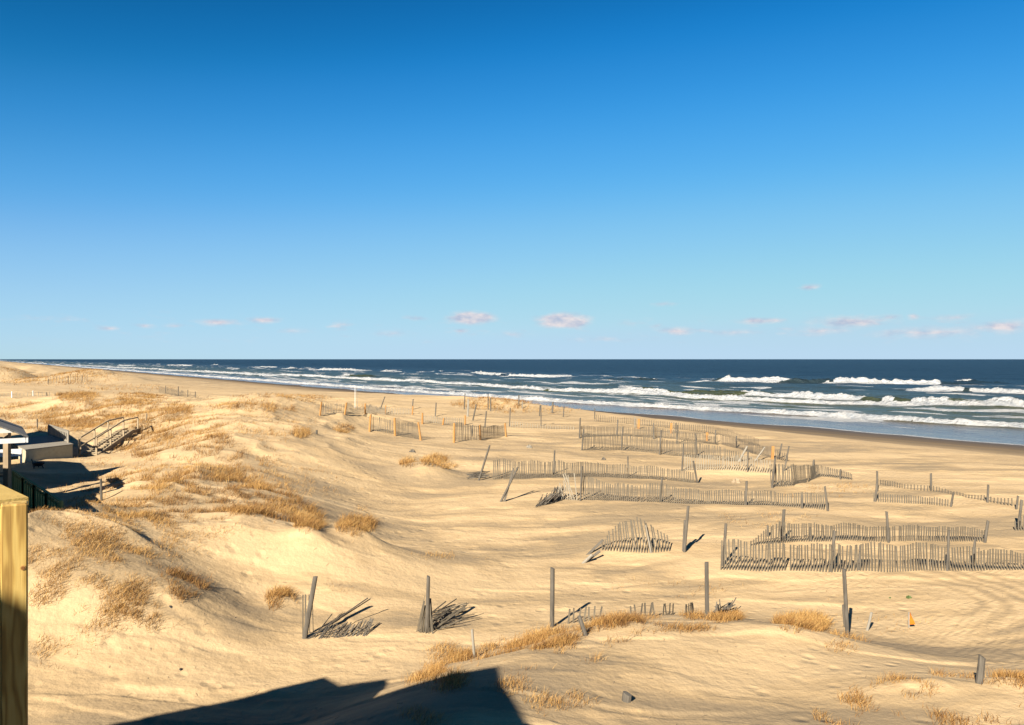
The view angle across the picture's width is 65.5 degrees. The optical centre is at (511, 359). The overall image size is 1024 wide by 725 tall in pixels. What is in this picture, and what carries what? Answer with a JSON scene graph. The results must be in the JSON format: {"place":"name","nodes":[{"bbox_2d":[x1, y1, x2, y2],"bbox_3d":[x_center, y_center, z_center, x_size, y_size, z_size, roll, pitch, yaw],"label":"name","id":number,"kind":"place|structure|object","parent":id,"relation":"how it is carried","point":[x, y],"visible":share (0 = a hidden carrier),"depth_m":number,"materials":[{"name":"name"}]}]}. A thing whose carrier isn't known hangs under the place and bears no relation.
{"place":"outdoors","nodes":[
{"label":"outdoors","id":0,"kind":"place"},
{"bbox_2d":[0,361,1023,724],"bbox_3d":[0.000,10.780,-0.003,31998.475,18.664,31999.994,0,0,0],"label":"beach ground","id":1,"kind":"structure","parent":0,"point":[754,667],"depth_m":23.47,"materials":[{"name":"beige sand"}]},
{"bbox_2d":[0,449,21,463],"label":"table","id":2,"kind":"object","parent":1,"relation":"on","point":[18,452],"visible":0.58,"depth_m":37.90,"materials":[{"name":"white paint"}]},
{"bbox_2d":[0,484,27,724],"bbox_3d":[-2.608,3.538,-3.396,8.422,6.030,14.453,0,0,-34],"label":"wooden post","id":3,"kind":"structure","parent":1,"relation":"on","point":[13,607],"depth_m":2.89,"materials":[{"name":"yellow wood"}]},
{"bbox_2d":[8,391,49,397],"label":"sand fence","id":4,"kind":"object","parent":1,"relation":"on","point":[27,394],"visible":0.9,"depth_m":78.84,"materials":[{"name":"wood"}]},
{"bbox_2d":[0,419,62,510],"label":"beach house","id":5,"kind":"structure","parent":1,"relation":"on","point":[35,495],"depth_m":27.31,"materials":[{"name":"green"}]},
{"bbox_2d":[32,462,44,468],"bbox_3d":[-21.944,4.950,36.906,0.544,0.336,0.526,0,0,0],"label":"fire pit","id":6,"kind":"object","parent":1,"relation":"on","point":[38,464],"visible":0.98,"depth_m":36.77,"materials":[{"name":"metal"}]},
{"bbox_2d":[11,424,73,462],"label":"deck platform","id":7,"kind":"structure","parent":1,"relation":"on","point":[54,443],"depth_m":40.71,"materials":[{"name":"grey wood"}]},
{"bbox_2d":[48,374,87,384],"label":"sand fence","id":8,"kind":"object","parent":1,"relation":"on","point":[62,379],"visible":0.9,"depth_m":120.32,"materials":[{"name":"wood"}]},
{"bbox_2d":[100,479,102,500],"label":"wooden post","id":9,"kind":"object","parent":1,"relation":"on","point":[101,496],"visible":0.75,"depth_m":27.40,"materials":[{"name":"wood"}]},
{"bbox_2d":[78,417,138,455],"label":"dune stairs","id":10,"kind":"structure","parent":1,"relation":"on","point":[100,445],"depth_m":44.77,"materials":[{"name":"brown wood"}]},
{"bbox_2d":[159,386,207,397],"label":"sand fence","id":11,"kind":"object","parent":1,"relation":"on","point":[174,392],"visible":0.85,"depth_m":97.29,"materials":[{"name":"wood"}]},
{"bbox_2d":[264,582,301,610],"bbox_3d":[-6.196,6.442,21.712,1.246,0.509,1.789,0,0,0],"label":"grass tussock","id":12,"kind":"object","parent":1,"relation":"on","point":[282,592],"depth_m":21.67,"materials":[{"name":"beige plant"}]},
{"bbox_2d":[291,425,314,437],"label":"grass tussock","id":13,"kind":"object","parent":1,"relation":"on","point":[304,430],"depth_m":45.17,"materials":[{"name":"beige plant"}]},
{"bbox_2d":[302,595,313,634],"bbox_3d":[-5.099,6.375,19.915,0.110,1.100,0.441,0,0,12],"label":"slat heap","id":14,"kind":"object","parent":1,"relation":"on","point":[303,615],"visible":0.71,"depth_m":19.72,"materials":[{"name":"wood"}]},
{"bbox_2d":[288,501,328,533],"bbox_3d":[-6.918,5.523,27.547,1.558,1.150,6.354,0,0,-11],"label":"grass tussock","id":15,"kind":"object","parent":1,"relation":"on","point":[300,520],"depth_m":26.68,"materials":[{"name":"brown plant"}]},
{"bbox_2d":[302,576,317,638],"bbox_3d":[-4.999,6.237,19.614,0.423,1.774,0.107,0,0,-7],"label":"wooden post","id":16,"kind":"object","parent":1,"relation":"on","point":[309,609],"visible":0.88,"depth_m":19.57,"materials":[{"name":"grey wood"}]},
{"bbox_2d":[307,598,373,638],"bbox_3d":[-4.252,6.574,19.945,1.903,0.728,0.852,0,0,-34],"label":"slat heap","id":17,"kind":"object","parent":1,"relation":"on","point":[368,624],"visible":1,"depth_m":19.97,"materials":[{"name":"wood"}]},
{"bbox_2d":[332,422,353,433],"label":"grass tussock","id":18,"kind":"object","parent":1,"relation":"on","point":[344,430],"depth_m":54.56,"materials":[{"name":"beige plant"}]},
{"bbox_2d":[333,510,379,536],"bbox_3d":[-5.598,5.869,28.576,1.858,1.395,6.717,0,0,-5],"label":"grass tussock","id":19,"kind":"object","parent":1,"relation":"on","point":[345,523],"depth_m":29.91,"materials":[{"name":"brown plant"}]},
{"bbox_2d":[319,396,413,415],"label":"sand fence","id":20,"kind":"object","parent":1,"relation":"on","point":[346,406],"visible":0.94,"depth_m":63.60,"materials":[{"name":"wood"}]},
{"bbox_2d":[368,414,421,439],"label":"sand fence","id":21,"kind":"object","parent":1,"relation":"on","point":[417,431],"visible":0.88,"depth_m":55.88,"materials":[{"name":"wood"}]},
{"bbox_2d":[397,456,419,466],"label":"grass tussock","id":22,"kind":"object","parent":1,"relation":"on","point":[410,461],"depth_m":41.79,"materials":[{"name":"beige plant"}]},
{"bbox_2d":[425,575,429,632],"bbox_3d":[-2.123,6.261,19.972,0.172,1.682,0.088,0,0,36],"label":"wooden post","id":23,"kind":"object","parent":1,"relation":"on","point":[427,602],"visible":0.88,"depth_m":19.93,"materials":[{"name":"grey wood"}]},
{"bbox_2d":[417,452,451,466],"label":"grass tussock","id":24,"kind":"object","parent":1,"relation":"on","point":[427,459],"depth_m":44.23,"materials":[{"name":"beige plant"}]},
{"bbox_2d":[416,596,468,633],"bbox_3d":[-1.773,6.460,21.055,1.295,0.916,2.356,0,0,0],"label":"slat heap","id":25,"kind":"object","parent":1,"relation":"on","point":[445,615],"visible":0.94,"depth_m":20.36,"materials":[{"name":"wood"}]},
{"bbox_2d":[421,413,465,424],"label":"sand fence","id":26,"kind":"object","parent":1,"relation":"on","point":[464,421],"visible":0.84,"depth_m":64.74,"materials":[{"name":"wood"}]},
{"bbox_2d":[440,460,459,469],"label":"grass tussock","id":27,"kind":"object","parent":1,"relation":"on","point":[444,465],"depth_m":42.27,"materials":[{"name":"beige plant"}]},
{"bbox_2d":[467,399,468,416],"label":"wooden post","id":28,"kind":"object","parent":1,"relation":"on","point":[467,407],"visible":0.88,"depth_m":71.96,"materials":[{"name":"white wood"}]},
{"bbox_2d":[471,629,475,657],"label":"wooden post","id":29,"kind":"object","parent":1,"relation":"on","point":[473,643],"visible":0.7,"depth_m":17.96,"materials":[{"name":"brown wood"}]},
{"bbox_2d":[466,471,489,478],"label":"slat heap","id":30,"kind":"object","parent":1,"relation":"on","point":[474,475],"visible":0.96,"depth_m":41.35,"materials":[{"name":"wood"}]},
{"bbox_2d":[453,422,506,442],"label":"sand fence","id":31,"kind":"object","parent":1,"relation":"on","point":[481,429],"visible":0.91,"depth_m":54.52,"materials":[{"name":"wood"}]},
{"bbox_2d":[478,445,490,480],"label":"wooden post","id":32,"kind":"object","parent":1,"relation":"on","point":[482,468],"visible":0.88,"depth_m":40.38,"materials":[{"name":"grey wood"}]},
{"bbox_2d":[500,467,518,501],"bbox_3d":[-0.173,5.731,35.743,0.972,1.832,0.094,0,0,7],"label":"wooden post","id":33,"kind":"object","parent":1,"relation":"on","point":[506,490],"visible":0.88,"depth_m":35.71,"materials":[{"name":"grey wood"}]},
{"bbox_2d":[0,366,1023,724],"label":"dune grass","id":34,"kind":"structure","parent":1,"relation":"on","point":[434,670],"depth_m":24.15,"materials":[{"name":"brown plant"}]},
{"bbox_2d":[40,444,1013,724],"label":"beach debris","id":35,"kind":"object","parent":1,"relation":"on","point":[560,588],"visible":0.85,"depth_m":21.73,"materials":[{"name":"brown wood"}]},
{"bbox_2d":[509,405,573,429],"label":"sand fence","id":36,"kind":"object","parent":1,"relation":"on","point":[532,424],"visible":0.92,"depth_m":64.21,"materials":[{"name":"wood"}]},
{"bbox_2d":[535,486,564,506],"bbox_3d":[1.760,6.118,35.475,0.924,0.714,2.352,0,0,39],"label":"slat heap","id":37,"kind":"object","parent":1,"relation":"on","point":[554,496],"visible":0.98,"depth_m":35.32,"materials":[{"name":"wood"}]},
{"bbox_2d":[550,567,554,626],"bbox_3d":[1.018,6.156,20.166,0.121,1.783,0.189,0,0,0],"label":"wooden post","id":38,"kind":"object","parent":1,"relation":"on","point":[552,582],"visible":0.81,"depth_m":20.12,"materials":[{"name":"grey wood"}]},
{"bbox_2d":[558,473,577,500],"bbox_3d":[2.500,5.775,35.739,0.936,1.336,0.067,0,0,22],"label":"sand fence","id":39,"kind":"object","parent":1,"relation":"on","point":[569,488],"visible":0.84,"depth_m":35.73,"materials":[{"name":"wood"}]},
{"bbox_2d":[577,615,587,635],"bbox_3d":[1.560,5.883,17.200,0.297,0.686,0.116,0,0,-8],"label":"wooden post","id":40,"kind":"object","parent":1,"relation":"on","point":[582,626],"visible":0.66,"depth_m":17.16,"materials":[{"name":"grey wood"}]},
{"bbox_2d":[567,606,602,623],"bbox_3d":[1.857,6.582,20.297,0.913,0.600,0.028,0,0,7],"label":"sand fence","id":41,"kind":"object","parent":1,"relation":"on","point":[574,611],"visible":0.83,"depth_m":20.29,"materials":[{"name":"wood"}]},
{"bbox_2d":[587,550,600,561],"bbox_3d":[2.676,6.669,26.782,0.696,0.430,0.075,0,0,-26],"label":"loose board","id":42,"kind":"object","parent":1,"relation":"on","point":[596,553],"visible":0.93,"depth_m":26.84,"materials":[{"name":"grey wood"}]},
{"bbox_2d":[586,539,603,554],"bbox_3d":[2.858,6.538,27.559,0.759,0.560,0.076,0,0,-28],"label":"loose board","id":43,"kind":"object","parent":1,"relation":"on","point":[595,546],"visible":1,"depth_m":27.56,"materials":[{"name":"grey wood"}]},
{"bbox_2d":[493,450,697,482],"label":"sand fence","id":44,"kind":"object","parent":1,"relation":"on","point":[563,472],"visible":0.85,"depth_m":41.04,"materials":[{"name":"wood"}]},
{"bbox_2d":[582,517,669,562],"bbox_3d":[3.705,6.219,27.293,3.280,1.606,1.020,0,0,-12],"label":"sand fence","id":45,"kind":"object","parent":1,"relation":"on","point":[633,537],"visible":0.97,"depth_m":27.29,"materials":[{"name":"wood"}]},
{"bbox_2d":[622,691,631,702],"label":"wooden post","id":46,"kind":"object","parent":1,"relation":"on","point":[626,697],"visible":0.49,"depth_m":13.59,"materials":[{"name":"grey wood"}]},
{"bbox_2d":[630,602,654,615],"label":"sand fence","id":47,"kind":"object","parent":1,"relation":"on","point":[651,607],"visible":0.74,"depth_m":20.07,"materials":[{"name":"wood"}]},
{"bbox_2d":[579,418,717,444],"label":"sand fence","id":48,"kind":"object","parent":1,"relation":"on","point":[652,433],"visible":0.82,"depth_m":58.71,"materials":[{"name":"wood"}]},
{"bbox_2d":[581,427,740,470],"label":"sand fence","id":49,"kind":"object","parent":1,"relation":"on","point":[660,446],"visible":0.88,"depth_m":50.89,"materials":[{"name":"wood"}]},
{"bbox_2d":[662,603,673,614],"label":"sand fence","id":50,"kind":"object","parent":1,"relation":"on","point":[669,611],"visible":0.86,"depth_m":20.70,"materials":[{"name":"wood"}]},
{"bbox_2d":[594,408,758,444],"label":"sand fence","id":51,"kind":"object","parent":1,"relation":"on","point":[732,434],"visible":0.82,"depth_m":63.84,"materials":[{"name":"wood"}]},
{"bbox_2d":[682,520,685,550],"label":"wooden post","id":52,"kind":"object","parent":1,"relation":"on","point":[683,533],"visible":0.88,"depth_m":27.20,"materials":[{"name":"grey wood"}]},
{"bbox_2d":[683,506,689,551],"bbox_3d":[5.917,5.900,27.090,0.256,1.836,0.087,0,0,25],"label":"wooden post","id":53,"kind":"object","parent":1,"relation":"on","point":[686,530],"visible":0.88,"depth_m":27.05,"materials":[{"name":"grey wood"}]},
{"bbox_2d":[685,602,693,614],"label":"sand fence","id":54,"kind":"object","parent":1,"relation":"on","point":[692,607],"visible":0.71,"depth_m":20.47,"materials":[{"name":"wood"}]},
{"bbox_2d":[579,466,828,510],"bbox_3d":[8.193,5.692,34.639,10.550,1.870,0.509,0,0,12],"label":"sand fence","id":55,"kind":"object","parent":1,"relation":"on","point":[746,492],"visible":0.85,"depth_m":34.60,"materials":[{"name":"wood"}]},
{"bbox_2d":[705,562,708,616],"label":"wooden post","id":56,"kind":"object","parent":1,"relation":"on","point":[706,587],"visible":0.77,"depth_m":19.68,"materials":[{"name":"grey wood"}]},
{"bbox_2d":[713,598,735,613],"bbox_3d":[5.607,6.665,21.377,0.529,0.451,0.944,0,0,41],"label":"slat heap","id":57,"kind":"object","parent":1,"relation":"on","point":[723,608],"visible":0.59,"depth_m":21.40,"materials":[{"name":"wood"}]},
{"bbox_2d":[683,450,769,473],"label":"sand fence","id":58,"kind":"object","parent":1,"relation":"on","point":[746,457],"visible":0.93,"depth_m":43.16,"materials":[{"name":"wood"}]},
{"bbox_2d":[738,446,747,461],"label":"wooden post","id":59,"kind":"object","parent":1,"relation":"on","point":[744,451],"visible":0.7,"depth_m":48.03,"materials":[{"name":"brown wood"}]},
{"bbox_2d":[715,430,787,460],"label":"sand fence","id":60,"kind":"object","parent":1,"relation":"on","point":[759,454],"visible":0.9,"depth_m":51.04,"materials":[{"name":"wood"}]},
{"bbox_2d":[771,446,774,458],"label":"marker stake","id":61,"kind":"object","parent":1,"relation":"on","point":[772,452],"visible":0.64,"depth_m":48.92,"materials":[{"name":"wood"}]},
{"bbox_2d":[768,607,837,632],"bbox_3d":[7.079,6.383,19.603,1.696,1.149,4.880,0,0,30],"label":"grass tussock","id":62,"kind":"object","parent":1,"relation":"on","point":[808,622],"depth_m":19.79,"materials":[{"name":"beige plant"}]},
{"bbox_2d":[770,446,851,487],"bbox_3d":[14.281,5.604,40.974,4.999,1.820,3.484,0,0,-24],"label":"sand fence","id":63,"kind":"object","parent":1,"relation":"on","point":[810,475],"visible":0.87,"depth_m":39.58,"materials":[{"name":"wood"}]},
{"bbox_2d":[842,604,844,626],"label":"wooden post","id":64,"kind":"object","parent":1,"relation":"on","point":[843,615],"visible":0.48,"depth_m":20.37,"materials":[{"name":"grey wood"}]},
{"bbox_2d":[842,568,849,634],"bbox_3d":[8.160,6.046,19.444,0.252,1.893,0.110,0,0,-31],"label":"wooden post","id":65,"kind":"object","parent":1,"relation":"on","point":[846,614],"visible":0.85,"depth_m":19.40,"materials":[{"name":"grey wood"}]},
{"bbox_2d":[866,612,872,630],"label":"wooden post","id":66,"kind":"object","parent":1,"relation":"on","point":[869,621],"visible":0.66,"depth_m":20.12,"materials":[{"name":"brown wood"}]},
{"bbox_2d":[750,509,989,544],"bbox_3d":[12.653,6.062,28.255,8.989,1.582,0.482,0,0,-7],"label":"sand fence","id":67,"kind":"object","parent":1,"relation":"on","point":[781,527],"visible":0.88,"depth_m":28.19,"materials":[{"name":"wood"}]},
{"bbox_2d":[720,523,1023,572],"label":"sand fence","id":68,"kind":"object","parent":1,"relation":"on","point":[857,559],"visible":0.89,"depth_m":25.02,"materials":[{"name":"wood"}]},
{"bbox_2d":[908,612,914,627],"bbox_3d":[10.247,6.796,20.435,0.174,0.600,0.078,0,0,-11],"label":"survey flag","id":69,"kind":"object","parent":1,"relation":"on","point":[910,620],"visible":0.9,"depth_m":20.42,"materials":[{"name":"orange plastic"}]},
{"bbox_2d":[873,471,953,506],"bbox_3d":[17.105,5.910,35.291,2.157,1.338,3.849,0,0,-27],"label":"sand fence","id":70,"kind":"object","parent":1,"relation":"on","point":[895,496],"visible":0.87,"depth_m":34.67,"materials":[{"name":"wood"}]},
{"bbox_2d":[880,473,1018,509],"bbox_3d":[19.881,5.951,36.338,0.796,1.196,6.556,0,0,-29],"label":"sand fence","id":71,"kind":"object","parent":1,"relation":"on","point":[986,499],"visible":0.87,"depth_m":36.20,"materials":[{"name":"wood"}]},
{"bbox_2d":[975,655,985,683],"bbox_3d":[8.581,5.815,14.622,0.196,0.785,0.109,0,0,20],"label":"wooden post","id":72,"kind":"object","parent":1,"relation":"on","point":[980,670],"visible":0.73,"depth_m":14.57,"materials":[{"name":"grey wood"}]},
{"bbox_2d":[1014,499,1023,530],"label":"sand fence","id":73,"kind":"object","parent":1,"relation":"on","point":[1019,524],"visible":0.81,"depth_m":30.37,"materials":[{"name":"wood"}]},
{"bbox_2d":[0,359,1023,445],"bbox_3d":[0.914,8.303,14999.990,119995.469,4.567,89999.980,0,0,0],"label":"sea","id":74,"kind":"structure","parent":0,"point":[976,400],"depth_m":289.69,"materials":[{"name":"liquid"}]},
{"bbox_2d":[0,0,1023,358],"label":"sky","id":75,"kind":"structure","parent":0,"point":[180,179],"materials":[{"name":"blue"}]},
{"bbox_2d":[731,478,740,482],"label":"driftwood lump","id":76,"kind":"object","parent":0,"point":[736,480],"visible":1,"depth_m":40.19,"materials":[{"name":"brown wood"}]}
]}

